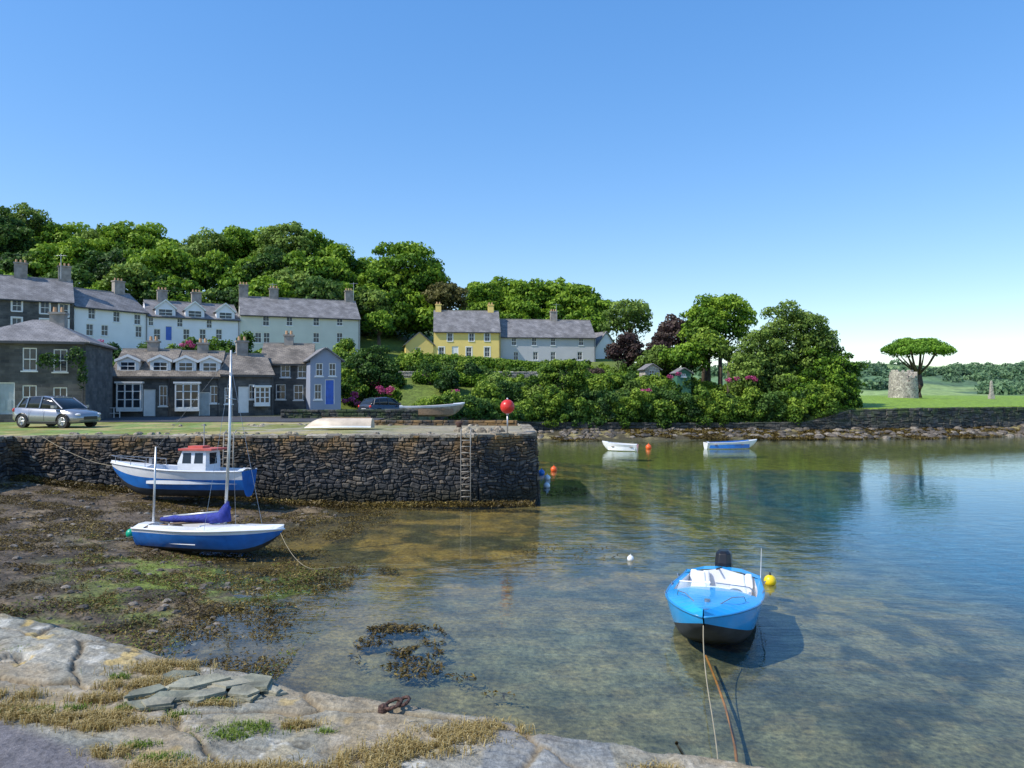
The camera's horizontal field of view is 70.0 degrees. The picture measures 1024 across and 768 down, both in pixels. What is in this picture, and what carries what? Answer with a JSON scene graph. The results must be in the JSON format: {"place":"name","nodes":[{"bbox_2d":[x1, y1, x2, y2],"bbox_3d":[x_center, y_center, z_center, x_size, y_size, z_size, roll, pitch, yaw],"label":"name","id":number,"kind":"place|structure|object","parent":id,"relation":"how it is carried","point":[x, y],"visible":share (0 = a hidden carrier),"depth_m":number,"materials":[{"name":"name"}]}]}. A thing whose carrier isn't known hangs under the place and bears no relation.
{"place":"outdoors","nodes":[
{"label":"outdoors","id":0,"kind":"place"},
{"bbox_2d":[98,416,383,421],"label":"road","id":1,"kind":"structure","parent":0,"point":[208,419],"depth_m":49.71,"materials":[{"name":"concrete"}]},
{"bbox_2d":[0,422,522,435],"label":"quay grass","id":2,"kind":"structure","parent":0,"point":[129,428],"depth_m":37.36,"materials":[{"name":"plant"}]},
{"bbox_2d":[12,396,100,427],"bbox_3d":[-24.537,1.483,39.483,4.514,1.700,2.226,0,-1,16],"label":"parked car","id":3,"kind":"object","parent":2,"relation":"on","point":[62,411],"visible":0.99,"depth_m":38.79,"materials":[{"name":"silver metal"}]},
{"bbox_2d":[69,423,521,435],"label":"loose stones","id":4,"kind":"object","parent":2,"relation":"on","point":[495,429],"visible":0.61,"depth_m":34.14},
{"bbox_2d":[304,417,374,427],"bbox_3d":[-8.852,1.968,37.305,3.518,0.556,1.350,0,-3,1],"label":"upturned dinghy","id":5,"kind":"object","parent":2,"relation":"on","point":[340,422],"visible":1,"depth_m":36.88,"materials":[{"name":"plastic"}]},
{"bbox_2d":[374,420,517,425],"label":"pier parapet","id":6,"kind":"structure","parent":2,"relation":"on","point":[451,422],"depth_m":41.39,"materials":[{"name":"stone"}]},
{"bbox_2d":[306,349,340,409],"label":"walls","id":7,"kind":"structure","parent":0,"point":[325,357],"depth_m":61.51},
{"bbox_2d":[313,363,336,400],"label":"windows","id":8,"kind":"structure","parent":7,"relation":"attached to","point":[318,387],"depth_m":61.40,"materials":[{"name":"white paint"}]},
{"bbox_2d":[0,613,763,767],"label":"rock shore","id":9,"kind":"structure","parent":0,"point":[52,658],"depth_m":3.51,"materials":[{"name":"stone"}]},
{"bbox_2d":[0,640,341,764],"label":"green grass tufts","id":10,"kind":"object","parent":9,"relation":"on","point":[233,731],"visible":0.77,"depth_m":3.50,"materials":[{"name":"plant"}]},
{"bbox_2d":[123,670,286,712],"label":"broken slate slabs","id":11,"kind":"object","parent":9,"relation":"on","point":[243,689],"depth_m":3.93,"materials":[{"name":"stone"}]},
{"bbox_2d":[0,653,694,767],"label":"dry grass tufts","id":12,"kind":"object","parent":9,"relation":"on","point":[106,721],"visible":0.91,"depth_m":3.54,"materials":[{"name":"plant"}]},
{"bbox_2d":[378,695,410,713],"bbox_3d":[-0.597,1.637,3.718,0.167,0.076,0.080,0,-1,-15],"label":"rusty mooring ring","id":13,"kind":"object","parent":9,"relation":"on","point":[384,708],"visible":1,"depth_m":3.70,"materials":[{"name":"metal"}]},
{"bbox_2d":[705,655,737,761],"bbox_3d":[2.497,3.443,8.515,0.402,3.334,10.951,0,-1,14],"label":"weedy mooring rope","id":14,"kind":"object","parent":9,"relation":"attached to","point":[728,718],"visible":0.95,"depth_m":11.35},
{"bbox_2d":[0,329,1023,767],"bbox_3d":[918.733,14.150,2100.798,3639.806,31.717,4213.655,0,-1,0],"label":"ground","id":15,"kind":"structure","parent":0,"point":[888,631],"depth_m":17.47,"materials":[{"name":"brown soil"}]},
{"bbox_2d":[0,205,39,255],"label":"broadleaf tree","id":16,"kind":"object","parent":15,"relation":"on","point":[15,234],"visible":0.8,"depth_m":129.22,"materials":[{"name":"green plant"}]},
{"bbox_2d":[8,202,53,237],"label":"ash tree","id":17,"kind":"object","parent":15,"relation":"on","point":[25,211],"visible":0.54,"depth_m":136.90,"materials":[{"name":"green plant"}]},
{"bbox_2d":[0,300,73,329],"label":"walls","id":18,"kind":"structure","parent":15,"relation":"on","point":[30,311],"depth_m":81.60,"materials":[{"name":"stone"}]},
{"bbox_2d":[0,274,73,302],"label":"roof","id":19,"kind":"structure","parent":18,"relation":"on","point":[38,289],"depth_m":83.59,"materials":[{"name":"stone"}]},
{"bbox_2d":[13,259,71,281],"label":"chimneys","id":20,"kind":"object","parent":19,"relation":"on","point":[21,270],"visible":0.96,"depth_m":84.80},
{"bbox_2d":[11,301,69,328],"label":"windows","id":21,"kind":"structure","parent":18,"relation":"attached to","point":[44,307],"depth_m":82.37,"materials":[{"name":"white paint"}]},
{"bbox_2d":[0,343,112,421],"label":"walls","id":22,"kind":"structure","parent":15,"relation":"on","point":[97,394],"depth_m":46.73,"materials":[{"name":"stone"}]},
{"bbox_2d":[0,382,14,413],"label":"doors","id":23,"kind":"structure","parent":22,"relation":"attached to","point":[7,397],"depth_m":45.85,"materials":[{"name":"white paint"}]},
{"bbox_2d":[20,348,68,398],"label":"windows","id":24,"kind":"structure","parent":22,"relation":"attached to","point":[29,359],"depth_m":46.29,"materials":[{"name":"white paint"}]},
{"bbox_2d":[0,320,117,349],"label":"roof","id":25,"kind":"structure","parent":22,"relation":"on","point":[37,331],"depth_m":47.34,"materials":[{"name":"stone"}]},
{"bbox_2d":[48,307,68,327],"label":"chimneys","id":26,"kind":"object","parent":25,"relation":"on","point":[60,318],"visible":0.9,"depth_m":49.43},
{"bbox_2d":[36,346,87,390],"bbox_3d":[-28.201,-0.977,45.841,2.967,2.815,0.712,0,-1,-20],"label":"ivy","id":27,"kind":"object","parent":22,"relation":"attached to","point":[81,377],"visible":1,"depth_m":46.05,"materials":[{"name":"green plant"}]},
{"bbox_2d":[74,306,145,349],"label":"walls","id":28,"kind":"structure","parent":15,"relation":"on","point":[122,334],"depth_m":88.36,"materials":[{"name":"paint"}]},
{"bbox_2d":[73,287,148,313],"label":"roof","id":29,"kind":"structure","parent":28,"relation":"on","point":[98,299],"depth_m":89.48,"materials":[{"name":"stone"}]},
{"bbox_2d":[86,309,141,337],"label":"windows","id":30,"kind":"structure","parent":28,"relation":"attached to","point":[116,319],"depth_m":87.91,"materials":[{"name":"white paint"}]},
{"bbox_2d":[112,336,181,416],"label":"stone cottage","id":31,"kind":"structure","parent":15,"relation":"on","point":[141,382],"depth_m":56.73,"materials":[{"name":"grey stone"}]},
{"bbox_2d":[114,361,167,411],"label":"windows","id":32,"kind":"structure","parent":31,"relation":"in","point":[129,394],"depth_m":55.96,"materials":[{"name":"white paint"}]},
{"bbox_2d":[144,389,155,415],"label":"doors","id":33,"kind":"structure","parent":31,"relation":"in","point":[149,394],"depth_m":56.70,"materials":[{"name":"white paint"}]},
{"bbox_2d":[0,480,353,656],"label":"beach stones","id":34,"kind":"object","parent":15,"relation":"on","point":[163,607],"visible":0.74,"depth_m":18.96,"materials":[{"name":"stone"}]},
{"bbox_2d":[110,424,256,496],"bbox_3d":[-13.357,3.046,29.415,5.776,2.900,2.080,0,-2,4],"label":"fishing boat","id":35,"kind":"object","parent":15,"relation":"on","point":[190,473],"visible":0.96,"depth_m":28.76,"materials":[{"name":"blue paint"}]},
{"bbox_2d":[1,535,370,682],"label":"green algae","id":36,"kind":"object","parent":15,"relation":"on","point":[115,569],"visible":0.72,"depth_m":17.51,"materials":[{"name":"plant"}]},
{"bbox_2d":[0,245,373,337],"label":"woodland dark trees","id":37,"kind":"object","parent":15,"relation":"on","point":[91,272],"visible":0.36,"depth_m":116.21,"materials":[{"name":"plant"}]},
{"bbox_2d":[143,304,239,352],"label":"walls","id":38,"kind":"structure","parent":15,"relation":"on","point":[230,330],"depth_m":94.85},
{"bbox_2d":[148,309,231,340],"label":"windows","id":39,"kind":"structure","parent":38,"relation":"attached to","point":[192,313],"depth_m":94.76,"materials":[{"name":"white paint"}]},
{"bbox_2d":[142,299,240,320],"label":"roof","id":40,"kind":"structure","parent":38,"relation":"on","point":[208,310],"depth_m":95.67,"materials":[{"name":"stone"}]},
{"bbox_2d":[170,338,224,416],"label":"stone cottage","id":41,"kind":"structure","parent":15,"relation":"on","point":[194,373],"depth_m":57.70,"materials":[{"name":"grey stone"}]},
{"bbox_2d":[173,362,218,410],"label":"windows","id":42,"kind":"structure","parent":41,"relation":"in","point":[186,393],"depth_m":56.98,"materials":[{"name":"white paint"}]},
{"bbox_2d":[4,211,392,322],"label":"woodland ash trees","id":43,"kind":"object","parent":15,"relation":"on","point":[197,245],"visible":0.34,"depth_m":131.19,"materials":[{"name":"plant"}]},
{"bbox_2d":[126,350,284,552],"bbox_3d":[-9.176,1.999,22.350,5.126,6.101,1.810,0,-5,12],"label":"sailing boat","id":44,"kind":"object","parent":15,"relation":"on","point":[204,531],"visible":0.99,"depth_m":21.70,"materials":[{"name":"blue paint"}]},
{"bbox_2d":[0,480,417,679],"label":"seaweed on mud","id":45,"kind":"object","parent":15,"relation":"on","point":[164,577],"visible":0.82,"depth_m":19.82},
{"bbox_2d":[218,336,274,415],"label":"stone cottage","id":46,"kind":"structure","parent":15,"relation":"on","point":[253,375],"depth_m":59.21,"materials":[{"name":"grey stone"}]},
{"bbox_2d":[238,387,248,412],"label":"doors","id":47,"kind":"structure","parent":46,"relation":"in","point":[243,392],"depth_m":58.93,"materials":[{"name":"white paint"}]},
{"bbox_2d":[223,384,271,405],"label":"windows","id":48,"kind":"structure","parent":46,"relation":"in","point":[260,394],"depth_m":59.07,"materials":[{"name":"white paint"}]},
{"bbox_2d":[107,330,423,407],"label":"hillside shrubs","id":49,"kind":"object","parent":15,"relation":"on","point":[344,348],"depth_m":80.22,"materials":[{"name":"plant"}]},
{"bbox_2d":[0,428,538,508],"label":"quay wall","id":50,"kind":"structure","parent":15,"relation":"on","point":[477,487],"depth_m":31.82,"materials":[{"name":"stone"}]},
{"bbox_2d":[0,423,536,439],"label":"coping","id":51,"kind":"object","parent":50,"relation":"on","point":[529,429],"visible":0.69,"depth_m":31.80,"materials":[{"name":"stone"}]},
{"bbox_2d":[0,433,540,509],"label":"stones","id":52,"kind":"object","parent":15,"relation":"on","point":[129,442],"visible":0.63,"depth_m":31.70,"materials":[{"name":"stone"}]},
{"bbox_2d":[8,474,535,508],"bbox_3d":[-10.013,4.570,31.205,22.116,1.542,1.065,0,-1,-2],"label":"seaweed","id":53,"kind":"object","parent":15,"relation":"on","point":[87,485],"visible":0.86,"depth_m":31.06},
{"bbox_2d":[271,365,305,414],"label":"walls","id":54,"kind":"structure","parent":15,"relation":"on","point":[289,403],"depth_m":63.05,"materials":[{"name":"stone"}]},
{"bbox_2d":[261,342,314,363],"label":"roof","id":55,"kind":"structure","parent":54,"relation":"on","point":[282,353],"depth_m":64.77,"materials":[{"name":"grey stone"}]},
{"bbox_2d":[275,365,305,400],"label":"windows","id":56,"kind":"structure","parent":54,"relation":"attached to","point":[281,388],"depth_m":63.13,"materials":[{"name":"white paint"}]},
{"bbox_2d":[239,310,359,354],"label":"walls","id":57,"kind":"structure","parent":15,"relation":"on","point":[303,330],"depth_m":101.21,"materials":[{"name":"paint"}]},
{"bbox_2d":[255,317,342,343],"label":"windows","id":58,"kind":"structure","parent":57,"relation":"attached to","point":[266,336],"depth_m":100.53,"materials":[{"name":"white paint"}]},
{"bbox_2d":[238,296,360,319],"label":"roof","id":59,"kind":"structure","parent":57,"relation":"on","point":[291,307],"depth_m":102.67,"materials":[{"name":"stone"}]},
{"bbox_2d":[238,282,352,302],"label":"chimneys","id":60,"kind":"object","parent":59,"relation":"on","point":[243,291],"visible":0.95,"depth_m":103.17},
{"bbox_2d":[0,220,615,342],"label":"woodland","id":61,"kind":"object","parent":15,"relation":"on","point":[398,279],"depth_m":129.89,"materials":[{"name":"plant"}]},
{"bbox_2d":[295,411,417,419],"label":"stone wall","id":62,"kind":"structure","parent":15,"relation":"on","point":[369,414],"depth_m":52.72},
{"bbox_2d":[281,410,417,418],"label":"stones","id":63,"kind":"object","parent":62,"relation":"attached to","point":[348,414],"visible":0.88,"depth_m":52.46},
{"bbox_2d":[360,309,395,352],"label":"ash tree","id":64,"kind":"object","parent":15,"relation":"on","point":[380,322],"visible":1,"depth_m":107.44,"materials":[{"name":"green plant"}]},
{"bbox_2d":[358,397,400,409],"bbox_3d":[-10.057,1.799,57.492,2.033,1.553,4.123,0,-1,38],"label":"parked car","id":65,"kind":"object","parent":15,"relation":"on","point":[374,403],"visible":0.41,"depth_m":56.34,"materials":[{"name":"paint"}]},
{"bbox_2d":[402,332,434,353],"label":"yellow annexe","id":66,"kind":"structure","parent":15,"relation":"on","point":[421,341],"depth_m":112.49,"materials":[{"name":"paint"}]},
{"bbox_2d":[399,402,464,416],"bbox_3d":[-5.959,1.900,54.732,4.848,1.072,1.600,0,-1,-6],"label":"rowing boat","id":67,"kind":"object","parent":15,"relation":"on","point":[442,410],"visible":0.75,"depth_m":54.18,"materials":[{"name":"grey wood"}]},
{"bbox_2d":[420,281,468,309],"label":"brown leaf tree","id":68,"kind":"object","parent":15,"relation":"on","point":[448,295],"visible":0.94,"depth_m":126.39,"materials":[{"name":"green plant"}]},
{"bbox_2d":[434,333,498,358],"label":"walls","id":69,"kind":"structure","parent":15,"relation":"on","point":[460,341],"depth_m":113.56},
{"bbox_2d":[438,333,490,356],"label":"windows","id":70,"kind":"structure","parent":69,"relation":"attached to","point":[468,349],"depth_m":113.69,"materials":[{"name":"white paint"}]},
{"bbox_2d":[433,310,500,332],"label":"roof","id":71,"kind":"structure","parent":69,"relation":"on","point":[464,321],"depth_m":115.37,"materials":[{"name":"stone"}]},
{"bbox_2d":[500,338,595,361],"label":"walls","id":72,"kind":"structure","parent":15,"relation":"on","point":[563,349],"depth_m":116.03,"materials":[{"name":"paint"}]},
{"bbox_2d":[511,338,583,360],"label":"windows","id":73,"kind":"structure","parent":72,"relation":"attached to","point":[553,354],"depth_m":115.91,"materials":[{"name":"white paint"}]},
{"bbox_2d":[500,319,595,337],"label":"roof","id":74,"kind":"structure","parent":72,"relation":"on","point":[536,328],"depth_m":117.84,"materials":[{"name":"stone"}]},
{"bbox_2d":[398,352,700,387],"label":"clipped hedge","id":75,"kind":"object","parent":15,"relation":"on","point":[488,362],"visible":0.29,"depth_m":100.89,"materials":[{"name":"green plant"}]},
{"bbox_2d":[368,353,742,402],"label":"garden shrubs","id":76,"kind":"object","parent":15,"relation":"on","point":[611,381],"depth_m":88.10,"materials":[{"name":"plant"}]},
{"bbox_2d":[443,356,755,404],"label":"garden ash shrubs","id":77,"kind":"object","parent":15,"relation":"on","point":[629,385],"visible":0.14,"depth_m":86.81,"materials":[{"name":"green plant"}]},
{"bbox_2d":[596,298,652,340],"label":"ash tree","id":78,"kind":"object","parent":15,"relation":"on","point":[627,312],"visible":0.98,"depth_m":111.08,"materials":[{"name":"green plant"}]},
{"bbox_2d":[605,332,644,368],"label":"copper beech tree","id":79,"kind":"object","parent":15,"relation":"on","point":[627,346],"visible":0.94,"depth_m":98.68,"materials":[{"name":"purple plant"}]},
{"bbox_2d":[411,382,842,428],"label":"waterside hedge","id":80,"kind":"object","parent":15,"relation":"on","point":[667,414],"depth_m":78.90,"materials":[{"name":"plant"}]},
{"bbox_2d":[634,344,678,376],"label":"broadleaf tree","id":81,"kind":"object","parent":15,"relation":"on","point":[651,355],"visible":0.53,"depth_m":95.12,"materials":[{"name":"green plant"}]},
{"bbox_2d":[641,331,675,354],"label":"copper beech tree","id":82,"kind":"object","parent":15,"relation":"on","point":[662,337],"visible":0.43,"depth_m":99.49,"materials":[{"name":"purple plant"}]},
{"bbox_2d":[654,313,689,347],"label":"copper beech tree","id":83,"kind":"object","parent":15,"relation":"on","point":[672,324],"visible":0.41,"depth_m":106.17,"materials":[{"name":"purple plant"}]},
{"bbox_2d":[669,368,693,392],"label":"garden shed","id":84,"kind":"structure","parent":15,"relation":"on","point":[684,373],"depth_m":87.64,"materials":[{"name":"green paint"}]},
{"bbox_2d":[658,341,711,375],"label":"broadleaf tree","id":85,"kind":"object","parent":15,"relation":"on","point":[685,355],"visible":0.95,"depth_m":90.92,"materials":[{"name":"green plant"}]},
{"bbox_2d":[679,302,725,381],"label":"broadleaf tree","id":86,"kind":"object","parent":15,"relation":"on","point":[703,311],"visible":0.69,"depth_m":98.13,"materials":[{"name":"green plant"}]},
{"bbox_2d":[685,327,728,381],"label":"broadleaf tree","id":87,"kind":"object","parent":15,"relation":"on","point":[711,339],"visible":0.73,"depth_m":92.00,"materials":[{"name":"green plant"}]},
{"bbox_2d":[677,293,757,386],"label":"broadleaf tree","id":88,"kind":"object","parent":15,"relation":"on","point":[739,316],"visible":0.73,"depth_m":97.70,"materials":[{"name":"green plant"}]},
{"bbox_2d":[435,409,1023,430],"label":"stone seawall","id":89,"kind":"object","parent":15,"relation":"on","point":[835,423],"visible":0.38,"depth_m":80.26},
{"bbox_2d":[435,407,1023,430],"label":"stones","id":90,"kind":"object","parent":89,"relation":"attached to","point":[992,418],"visible":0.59,"depth_m":80.36,"materials":[{"name":"stone"}]},
{"bbox_2d":[444,407,1023,423],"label":"coping","id":91,"kind":"object","parent":89,"relation":"on","point":[770,422],"visible":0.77,"depth_m":79.42,"materials":[{"name":"stone"}]},
{"bbox_2d":[723,328,799,407],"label":"waterside tree","id":92,"kind":"object","parent":15,"relation":"on","point":[753,359],"visible":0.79,"depth_m":83.30,"materials":[{"name":"green plant"}]},
{"bbox_2d":[537,424,1023,439],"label":"shore rocks","id":93,"kind":"object","parent":15,"relation":"on","point":[782,433],"visible":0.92,"depth_m":77.69,"materials":[{"name":"stone"}]},
{"bbox_2d":[538,426,1023,440],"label":"shoreline seaweed","id":94,"kind":"object","parent":15,"relation":"on","point":[718,435],"visible":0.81,"depth_m":77.44,"materials":[{"name":"plant"}]},
{"bbox_2d":[751,299,830,391],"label":"waterside tree","id":95,"kind":"object","parent":15,"relation":"on","point":[782,327],"visible":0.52,"depth_m":84.71,"materials":[{"name":"green plant"}]},
{"bbox_2d":[778,373,839,411],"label":"waterside tree","id":96,"kind":"object","parent":15,"relation":"on","point":[791,387],"visible":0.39,"depth_m":81.05,"materials":[{"name":"green plant"}]},
{"bbox_2d":[792,322,845,372],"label":"waterside tree","id":97,"kind":"object","parent":15,"relation":"on","point":[829,340],"visible":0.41,"depth_m":84.28,"materials":[{"name":"green plant"}]},
{"bbox_2d":[792,346,868,405],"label":"waterside tree","id":98,"kind":"object","parent":15,"relation":"on","point":[844,370],"visible":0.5,"depth_m":81.99,"materials":[{"name":"green plant"}]},
{"bbox_2d":[833,382,863,409],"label":"waterside tree","id":99,"kind":"object","parent":15,"relation":"on","point":[850,395],"visible":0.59,"depth_m":80.52,"materials":[{"name":"green plant"}]},
{"bbox_2d":[888,370,918,397],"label":"ruined round tower","id":100,"kind":"structure","parent":15,"relation":"on","point":[902,384],"depth_m":108.55,"materials":[{"name":"stone"}]},
{"bbox_2d":[880,337,957,397],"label":"umbrella pine tree","id":101,"kind":"object","parent":15,"relation":"on","point":[909,346],"visible":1,"depth_m":113.29,"materials":[{"name":"green plant"}]},
{"bbox_2d":[0,0,1023,367],"label":"sky","id":102,"kind":"structure","parent":0,"point":[858,163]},
{"bbox_2d":[349,436,1023,517],"bbox_3d":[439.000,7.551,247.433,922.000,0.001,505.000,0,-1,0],"label":"water","id":103,"kind":"structure","parent":0,"point":[946,456],"depth_m":52.97,"materials":[{"name":"liquid"}]},
{"bbox_2d":[168,486,617,700],"bbox_3d":[-1.772,5.196,25.637,11.667,0.226,25.822,0,-1,17],"label":"floating seaweed","id":104,"kind":"object","parent":103,"relation":"on","point":[381,631],"visible":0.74,"depth_m":14.84,"materials":[{"name":"plant"}]},
{"bbox_2d":[602,441,637,450],"bbox_3d":[8.978,5.205,60.947,2.960,0.897,1.300,0,-1,20],"label":"rowing boat","id":105,"kind":"object","parent":103,"relation":"on","point":[612,446],"visible":0.89,"depth_m":60.45,"materials":[{"name":"white wood"}]},
{"bbox_2d":[664,548,765,644],"bbox_3d":[4.333,4.596,15.577,1.994,1.750,4.618,0,-2,21],"label":"motor boat","id":106,"kind":"object","parent":103,"relation":"on","point":[721,602],"visible":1,"depth_m":14.53,"materials":[{"name":"blue"}]},
{"bbox_2d":[703,439,756,448],"bbox_3d":[18.966,5.229,63.247,4.672,0.897,1.500,0,-1,-7],"label":"rowing boat","id":107,"kind":"object","parent":103,"relation":"on","point":[741,444],"visible":0.94,"depth_m":62.70,"materials":[{"name":"blue paint"}]},
{"bbox_2d":[691,362,1023,395],"bbox_3d":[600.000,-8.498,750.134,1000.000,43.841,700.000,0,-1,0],"label":"distant hills","id":108,"kind":"structure","parent":0,"point":[935,385],"depth_m":608.75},
{"bbox_2d":[692,359,1023,394],"bbox_3d":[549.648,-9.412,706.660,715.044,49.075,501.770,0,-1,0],"label":"distant trees","id":109,"kind":"object","parent":108,"relation":"on","point":[1009,385],"visible":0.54,"depth_m":657.82,"materials":[{"name":"green plant"}]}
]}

